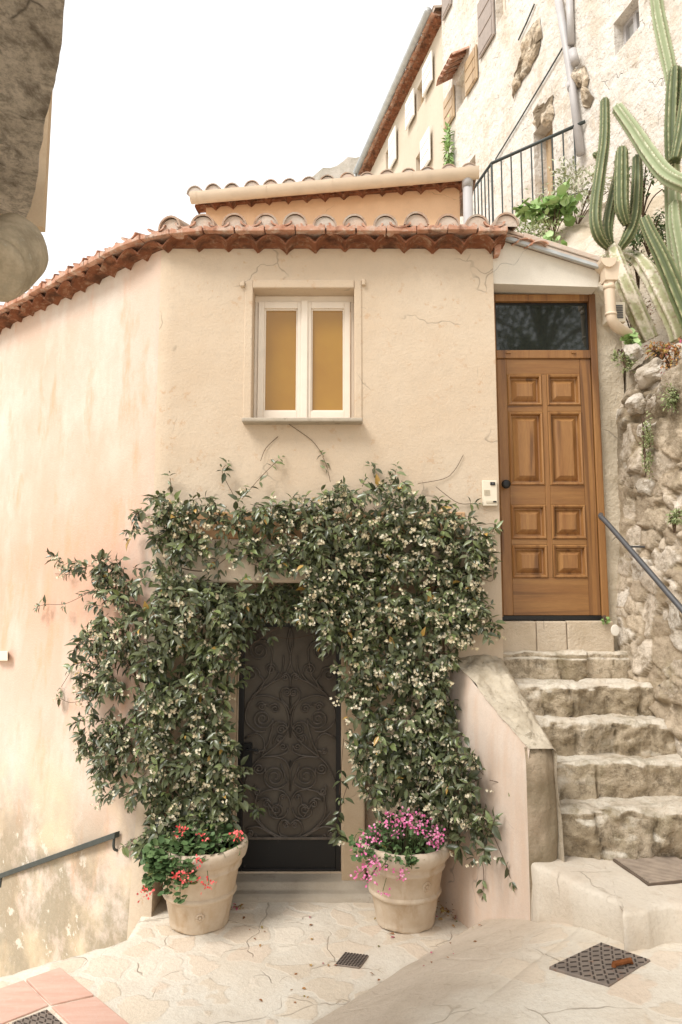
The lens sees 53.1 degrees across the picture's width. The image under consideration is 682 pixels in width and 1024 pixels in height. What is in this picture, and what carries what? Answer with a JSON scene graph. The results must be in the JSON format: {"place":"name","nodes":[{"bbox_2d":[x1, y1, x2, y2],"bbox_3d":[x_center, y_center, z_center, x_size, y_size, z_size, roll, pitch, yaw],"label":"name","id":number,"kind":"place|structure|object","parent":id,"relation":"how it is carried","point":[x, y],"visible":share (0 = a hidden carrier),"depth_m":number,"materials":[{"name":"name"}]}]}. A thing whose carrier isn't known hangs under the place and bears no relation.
{"place":"outdoors","nodes":[
{"label":"outdoors","id":0,"kind":"place"},
{"bbox_2d":[0,0,440,304],"label":"sky","id":1,"kind":"structure","parent":0,"point":[153,101],"materials":[{"name":"white"}]},
{"bbox_2d":[298,157,358,181],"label":"hills","id":2,"kind":"structure","parent":0,"point":[347,164],"depth_m":148.41,"materials":[{"name":"beige"}]},
{"bbox_2d":[0,897,681,1023],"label":"street paving","id":3,"kind":"structure","parent":0,"point":[155,968],"depth_m":3.99,"materials":[{"name":"stone"}]},
{"bbox_2d":[0,0,64,301],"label":"stone wall","id":4,"kind":"structure","parent":3,"relation":"on","point":[31,32],"depth_m":2.42,"materials":[{"name":"stone"}]},
{"bbox_2d":[0,967,128,1023],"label":"terracotta paving","id":5,"kind":"structure","parent":3,"relation":"on","point":[56,986],"depth_m":3.79,"materials":[{"name":"pink tile"}]},
{"bbox_2d":[12,1009,62,1023],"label":"manhole cover","id":6,"kind":"object","parent":5,"relation":"on","point":[46,1016],"visible":1,"depth_m":3.63,"materials":[{"name":"metal"}]},
{"bbox_2d":[154,833,247,934],"bbox_3d":[-0.978,2.563,4.752,0.648,0.551,0.650,0,-6,0],"label":"flower pot","id":7,"kind":"object","parent":3,"relation":"on","point":[198,912],"visible":0.57,"depth_m":4.54,"materials":[{"name":"ceramic"}]},
{"bbox_2d":[33,438,321,876],"bbox_3d":[-1.550,1.007,5.232,2.786,3.180,0.916,-2,-7,17],"label":"jasmine vine","id":8,"kind":"object","parent":7,"relation":"in","point":[219,605],"visible":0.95,"depth_m":4.95,"materials":[{"name":"green plant"}]},
{"bbox_2d":[137,811,247,903],"bbox_3d":[-1.002,2.328,4.694,0.712,0.462,0.825,0,-6,0],"label":"geranium","id":9,"kind":"object","parent":7,"relation":"in","point":[160,865],"visible":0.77,"depth_m":4.53,"materials":[{"name":"green plant"}]},
{"bbox_2d":[0,211,549,976],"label":"village house","id":10,"kind":"structure","parent":3,"relation":"on","point":[196,351],"depth_m":5.42,"materials":[{"name":"beige paint"}]},
{"bbox_2d":[0,651,7,660],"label":"wall box","id":11,"kind":"object","parent":10,"relation":"attached to","point":[3,655],"visible":1,"depth_m":6.32,"materials":[{"name":"beige plastic"}]},
{"bbox_2d":[0,831,119,887],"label":"handrail","id":12,"kind":"object","parent":10,"relation":"attached to","point":[114,835],"visible":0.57,"depth_m":5.32,"materials":[{"name":"metal"}]},
{"bbox_2d":[237,623,340,870],"bbox_3d":[-0.407,1.838,5.388,0.815,1.905,0.139,0,-6,0],"label":"iron door","id":13,"kind":"structure","parent":10,"relation":"in","point":[289,725],"depth_m":5.41,"materials":[{"name":"black metal"}]},
{"bbox_2d":[240,279,365,424],"bbox_3d":[-0.303,-1.258,5.427,0.995,1.175,0.300,0,-6,0],"label":"window","id":14,"kind":"structure","parent":10,"relation":"in","point":[308,349],"depth_m":5.49,"materials":[{"name":"white paint"}]},
{"bbox_2d":[482,480,497,505],"bbox_3d":[1.139,-0.144,5.230,0.114,0.197,0.038,0,-6,0],"label":"intercom","id":15,"kind":"object","parent":10,"relation":"attached to","point":[489,492],"visible":1,"depth_m":5.22,"materials":[{"name":"beige plastic"}]},
{"bbox_2d":[493,230,640,651],"bbox_3d":[1.821,-0.379,6.223,1.242,3.658,2.120,0,-6,0],"label":"entrance porch","id":16,"kind":"object","parent":10,"relation":"attached to","point":[559,386],"visible":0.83,"depth_m":5.46,"materials":[{"name":"white paint"}]},
{"bbox_2d":[495,303,588,349],"bbox_3d":[1.646,-1.517,5.622,0.768,0.415,0.030,0,-6,0],"label":"transom window","id":17,"kind":"structure","parent":16,"relation":"in","point":[519,326],"depth_m":5.62,"materials":[{"name":"black glass"}]},
{"bbox_2d":[497,359,601,619],"bbox_3d":[1.631,-0.197,5.456,0.829,2.100,0.202,0,-6,0],"label":"wooden door","id":18,"kind":"structure","parent":16,"relation":"in","point":[536,493],"depth_m":5.43,"materials":[{"name":"brown wood"}]},
{"bbox_2d":[601,615,610,624],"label":"doorstep weed","id":19,"kind":"object","parent":16,"relation":"on","point":[605,618],"visible":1,"depth_m":5.21,"materials":[{"name":"green plant"}]},
{"bbox_2d":[601,302,625,325],"bbox_3d":[2.227,-1.614,5.595,0.160,0.170,0.147,0,-6,0],"label":"wall vent","id":20,"kind":"object","parent":16,"relation":"attached to","point":[620,311],"depth_m":5.53,"materials":[{"name":"beige plastic"}]},
{"bbox_2d":[611,625,618,635],"bbox_3d":[2.042,0.881,5.085,0.064,0.086,0.016,0,-6,0],"label":"outlet cap","id":21,"kind":"object","parent":16,"relation":"attached to","point":[614,630],"visible":1,"depth_m":5.08,"materials":[{"name":"white paint"}]},
{"bbox_2d":[335,952,368,968],"bbox_3d":[0.068,2.772,4.215,0.180,0.023,0.151,-2,-7,13],"label":"drain cover","id":22,"kind":"object","parent":3,"relation":"on","point":[352,960],"visible":1,"depth_m":4.20,"materials":[{"name":"metal"}]},
{"bbox_2d":[230,901,480,1002],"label":"fallen leaves","id":23,"kind":"object","parent":3,"relation":"on","point":[442,911],"visible":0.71,"depth_m":4.71,"materials":[{"name":"brown plant"}]},
{"bbox_2d":[359,825,450,933],"bbox_3d":[0.445,2.565,4.767,0.650,0.551,0.650,0,-6,0],"label":"flower pot","id":24,"kind":"object","parent":3,"relation":"on","point":[408,905],"visible":0.75,"depth_m":4.55,"materials":[{"name":"ceramic"}]},
{"bbox_2d":[251,424,516,901],"bbox_3d":[0.245,0.939,4.834,1.902,3.329,0.805,-1,-7,7],"label":"jasmine vine","id":25,"kind":"object","parent":24,"relation":"in","point":[432,742],"visible":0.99,"depth_m":4.92,"materials":[{"name":"green plant"}]},
{"bbox_2d":[348,806,445,896],"bbox_3d":[0.403,2.255,4.702,0.723,0.574,0.814,0,-6,0],"label":"geranium","id":26,"kind":"object","parent":24,"relation":"in","point":[395,829],"visible":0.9,"depth_m":4.59,"materials":[{"name":"pink plant"}]},
{"bbox_2d":[312,918,578,1023],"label":"concrete ramp","id":27,"kind":"structure","parent":3,"relation":"on","point":[468,975],"depth_m":3.48,"materials":[{"name":"concrete"}]},
{"bbox_2d":[438,654,563,927],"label":"stair parapet","id":28,"kind":"structure","parent":3,"relation":"on","point":[510,744],"depth_m":4.42,"materials":[{"name":"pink paint"}]},
{"bbox_2d":[549,942,649,986],"bbox_3d":[1.263,2.196,3.329,0.424,0.064,0.277,5,-8,-36],"label":"manhole cover","id":29,"kind":"object","parent":3,"relation":"on","point":[603,964],"visible":1,"depth_m":3.30,"materials":[{"name":"metal"}]},
{"bbox_2d":[531,856,681,951],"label":"landing","id":30,"kind":"object","parent":3,"relation":"on","point":[616,902],"visible":0.48,"depth_m":3.74,"materials":[{"name":"stone"}]},
{"bbox_2d":[503,650,681,860],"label":"stone staircase","id":31,"kind":"structure","parent":30,"relation":"on","point":[619,759],"depth_m":4.64,"materials":[{"name":"beige stone"}]},
{"bbox_2d":[613,856,681,885],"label":"drain grate","id":32,"kind":"object","parent":30,"relation":"on","point":[657,870],"visible":0.95,"depth_m":3.98,"materials":[{"name":"metal"}]},
{"bbox_2d":[616,343,681,757],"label":"retaining wall","id":33,"kind":"structure","parent":3,"relation":"on","point":[649,624],"depth_m":4.98,"materials":[{"name":"stone"}]},
{"bbox_2d":[610,349,637,373],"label":"hanging weed","id":34,"kind":"object","parent":33,"relation":"hanging from","point":[628,364],"visible":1,"depth_m":5.31,"materials":[{"name":"green plant"}]},
{"bbox_2d":[620,328,641,346],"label":"succulent","id":35,"kind":"object","parent":33,"relation":"on","point":[627,339],"visible":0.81,"depth_m":5.44,"materials":[{"name":"green plant"}]},
{"bbox_2d":[598,512,681,612],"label":"handrail","id":36,"kind":"object","parent":33,"relation":"attached to","point":[645,567],"visible":1,"depth_m":4.75,"materials":[{"name":"metal"}]},
{"bbox_2d":[638,411,653,479],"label":"hanging weed","id":37,"kind":"object","parent":33,"relation":"hanging from","point":[644,450],"visible":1,"depth_m":4.97,"materials":[{"name":"green plant"}]},
{"bbox_2d":[658,383,678,412],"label":"hanging weed","id":38,"kind":"object","parent":33,"relation":"attached to","point":[672,400],"visible":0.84,"depth_m":4.81,"materials":[{"name":"green plant"}]},
{"bbox_2d":[656,336,681,373],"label":"dry scrub","id":39,"kind":"object","parent":33,"relation":"on","point":[669,363],"visible":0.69,"depth_m":4.99,"materials":[{"name":"brown plant"}]},
{"bbox_2d":[665,507,681,532],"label":"small leafy weed","id":40,"kind":"object","parent":33,"relation":"on","point":[673,520],"visible":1,"depth_m":4.39,"materials":[{"name":"green plant"}]},
{"bbox_2d":[353,5,443,176],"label":"neighbour house","id":41,"kind":"structure","parent":0,"point":[407,130],"depth_m":16.43,"materials":[{"name":"beige paint"}]},
{"bbox_2d":[421,89,425,104],"bbox_3d":[2.034,-9.928,16.210,0.090,0.618,0.547,2,-7,-14],"label":"window","id":42,"kind":"structure","parent":41,"relation":"in","point":[422,99],"depth_m":16.44,"materials":[{"name":"brown wood"}]},
{"bbox_2d":[543,230,566,245],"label":"broad leaf shrub","id":43,"kind":"object","parent":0,"point":[548,234],"visible":0.12,"depth_m":7.30,"materials":[{"name":"green plant"}]},
{"bbox_2d":[538,165,681,390],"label":"hillside","id":44,"kind":"structure","parent":0,"point":[577,236],"depth_m":7.12,"materials":[{"name":"beige stone"}]},
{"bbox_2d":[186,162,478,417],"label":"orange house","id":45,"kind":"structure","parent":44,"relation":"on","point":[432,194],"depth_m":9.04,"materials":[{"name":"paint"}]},
{"bbox_2d":[514,216,563,234],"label":"terrace wall","id":46,"kind":"structure","parent":44,"relation":"on","point":[535,231],"depth_m":9.96,"materials":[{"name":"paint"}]},
{"bbox_2d":[474,120,587,223],"bbox_3d":[2.619,-4.784,10.124,0.362,1.115,2.116,5,-8,-37],"label":"iron railing","id":47,"kind":"object","parent":46,"relation":"on","point":[541,141],"visible":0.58,"depth_m":10.08,"materials":[{"name":"metal"}]},
{"bbox_2d":[515,211,564,242],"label":"leaf shrub","id":48,"kind":"object","parent":44,"relation":"on","point":[536,226],"visible":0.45,"depth_m":7.50,"materials":[{"name":"green plant"}]},
{"bbox_2d":[512,178,585,239],"bbox_3d":[2.409,-3.429,7.896,0.810,0.663,0.470,0,-6,0],"label":"broad leaf shrub","id":49,"kind":"object","parent":44,"relation":"on","point":[560,204],"visible":0.88,"depth_m":7.87,"materials":[{"name":"green plant"}]},
{"bbox_2d":[436,0,681,224],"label":"tall building","id":50,"kind":"structure","parent":44,"relation":"on","point":[514,75],"depth_m":10.72,"materials":[{"name":"paint"}]},
{"bbox_2d":[441,115,454,164],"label":"roof creeper","id":51,"kind":"object","parent":50,"relation":"attached to","point":[448,157],"visible":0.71,"depth_m":13.99,"materials":[{"name":"green plant"}]},
{"bbox_2d":[462,82,465,100],"bbox_3d":[2.593,-8.493,13.796,0.090,0.622,0.509,2,-7,-14],"label":"window","id":52,"kind":"structure","parent":50,"relation":"in","point":[463,87],"depth_m":14.01,"materials":[{"name":"white paint"}]},
{"bbox_2d":[503,0,505,13],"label":"window","id":53,"kind":"structure","parent":50,"relation":"in","point":[504,1],"depth_m":12.31,"materials":[{"name":"white paint"}]},
{"bbox_2d":[546,128,554,194],"bbox_3d":[3.356,-5.364,10.597,0.080,1.394,0.549,2,-7,-14],"label":"door","id":54,"kind":"structure","parent":50,"relation":"in","point":[548,143],"depth_m":10.75,"materials":[{"name":"brown wood"}]},
{"bbox_2d":[623,7,639,44],"bbox_3d":[3.791,-6.178,8.711,0.090,0.455,0.480,2,-7,-14],"label":"window","id":55,"kind":"structure","parent":50,"relation":"in","point":[632,24],"depth_m":8.85,"materials":[{"name":"grey plastic"}]},
{"bbox_2d":[525,156,611,223],"bbox_3d":[2.721,-3.805,8.068,1.043,0.825,0.613,2,-7,-13],"label":"grey shrub","id":56,"kind":"object","parent":44,"relation":"on","point":[585,191],"visible":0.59,"depth_m":8.06,"materials":[{"name":"green plant"}]},
{"bbox_2d":[587,96,658,342],"bbox_3d":[2.410,-2.590,5.935,0.532,2.486,0.628,-2,-7,19],"label":"columnar cactus","id":57,"kind":"object","parent":44,"relation":"on","point":[624,209],"visible":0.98,"depth_m":5.84,"materials":[{"name":"green plant"}]},
{"bbox_2d":[597,249,681,342],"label":"columnar cactus","id":58,"kind":"object","parent":44,"relation":"on","point":[645,269],"visible":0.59,"depth_m":5.53,"materials":[{"name":"green plant"}]},
{"bbox_2d":[626,233,647,289],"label":"ivy clump","id":59,"kind":"object","parent":58,"relation":"on","point":[633,242],"visible":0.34,"depth_m":6.00,"materials":[{"name":"green plant"}]},
{"bbox_2d":[625,293,655,327],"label":"dry scrub","id":60,"kind":"object","parent":44,"relation":"on","point":[630,326],"visible":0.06,"depth_m":6.00,"materials":[{"name":"grey plant"}]},
{"bbox_2d":[628,153,663,216],"bbox_3d":[2.817,-3.032,6.275,0.436,0.631,0.199,0,-6,0],"label":"ivy clump","id":61,"kind":"object","parent":44,"relation":"on","point":[643,213],"visible":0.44,"depth_m":6.28,"materials":[{"name":"green plant"}]},
{"bbox_2d":[612,102,681,193],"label":"columnar cactus","id":62,"kind":"object","parent":44,"relation":"on","point":[662,170],"visible":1,"depth_m":5.80,"materials":[{"name":"green plant"}]},
{"bbox_2d":[629,208,665,254],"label":"ivy clump","id":63,"kind":"object","parent":44,"relation":"on","point":[657,226],"visible":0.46,"depth_m":6.36,"materials":[{"name":"green plant"}]},
{"bbox_2d":[641,341,671,359],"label":"dry scrub","id":64,"kind":"object","parent":44,"relation":"on","point":[656,352],"visible":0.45,"depth_m":5.20,"materials":[{"name":"brown plant"}]},
{"bbox_2d":[647,224,666,262],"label":"ivy clump","id":65,"kind":"object","parent":44,"relation":"on","point":[663,238],"visible":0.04,"depth_m":6.25,"materials":[{"name":"green plant"}]},
{"bbox_2d":[639,215,681,331],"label":"columnar cactus","id":66,"kind":"object","parent":44,"relation":"on","point":[668,270],"visible":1,"depth_m":5.31,"materials":[{"name":"green plant"}]},
{"bbox_2d":[648,0,681,277],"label":"columnar cactus","id":67,"kind":"object","parent":44,"relation":"on","point":[672,74],"visible":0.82,"depth_m":5.88,"materials":[{"name":"green plant"}]}
]}

